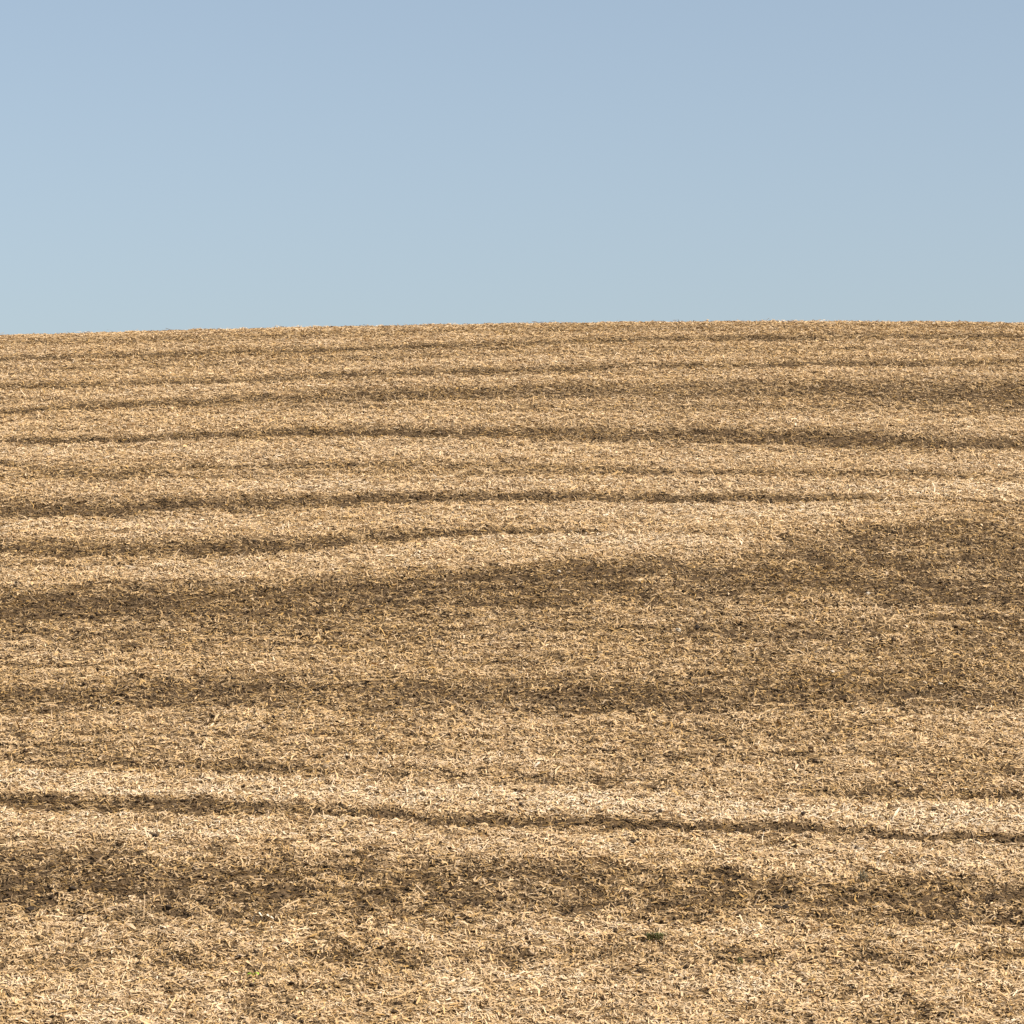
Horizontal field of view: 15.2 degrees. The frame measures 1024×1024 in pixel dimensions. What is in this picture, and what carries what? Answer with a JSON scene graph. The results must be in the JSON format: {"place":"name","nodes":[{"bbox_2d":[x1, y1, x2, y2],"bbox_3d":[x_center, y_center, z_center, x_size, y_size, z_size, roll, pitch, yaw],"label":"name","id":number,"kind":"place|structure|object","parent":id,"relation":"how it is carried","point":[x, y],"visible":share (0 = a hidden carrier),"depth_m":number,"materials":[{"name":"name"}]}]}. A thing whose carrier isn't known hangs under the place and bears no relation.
{"place":"outdoors","nodes":[
{"label":"outdoors","id":0,"kind":"place"},
{"bbox_2d":[0,318,1023,1023],"bbox_3d":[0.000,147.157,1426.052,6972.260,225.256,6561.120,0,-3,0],"label":"ground","id":1,"kind":"structure","parent":0,"point":[634,917],"depth_m":47.70,"materials":[{"name":"plant"}]},
{"bbox_2d":[26,906,33,911],"bbox_3d":[-4.918,4.058,39.196,0.090,0.054,0.060,-8,14,-17],"label":"soil clod","id":2,"kind":"object","parent":1,"relation":"on","point":[31,908],"visible":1,"depth_m":39.18,"materials":[{"name":"brown soil"}]},
{"bbox_2d":[252,912,273,921],"bbox_3d":[-2.511,4.090,38.790,0.231,0.099,0.093,0,-3,9],"label":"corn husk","id":3,"kind":"object","parent":1,"relation":"on","point":[262,916],"visible":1,"depth_m":38.78,"materials":[{"name":"beige plant"}]},
{"bbox_2d":[642,932,667,939],"bbox_3d":[1.419,4.213,38.169,0.275,0.080,0.144,0,-3,0],"label":"grass tuft","id":4,"kind":"object","parent":1,"relation":"on","point":[657,935],"visible":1,"depth_m":38.15,"materials":[{"name":"plant"}]},
{"bbox_2d":[858,870,871,882],"bbox_3d":[3.660,3.792,39.942,0.146,0.137,0.127,3,-4,-45],"label":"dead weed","id":5,"kind":"object","parent":1,"relation":"on","point":[864,876],"visible":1,"depth_m":39.93,"materials":[{"name":"beige plant"}]},
{"bbox_2d":[0,0,1023,334],"label":"sky","id":6,"kind":"structure","parent":0,"point":[169,164],"materials":[{"name":"blue"}]}
]}

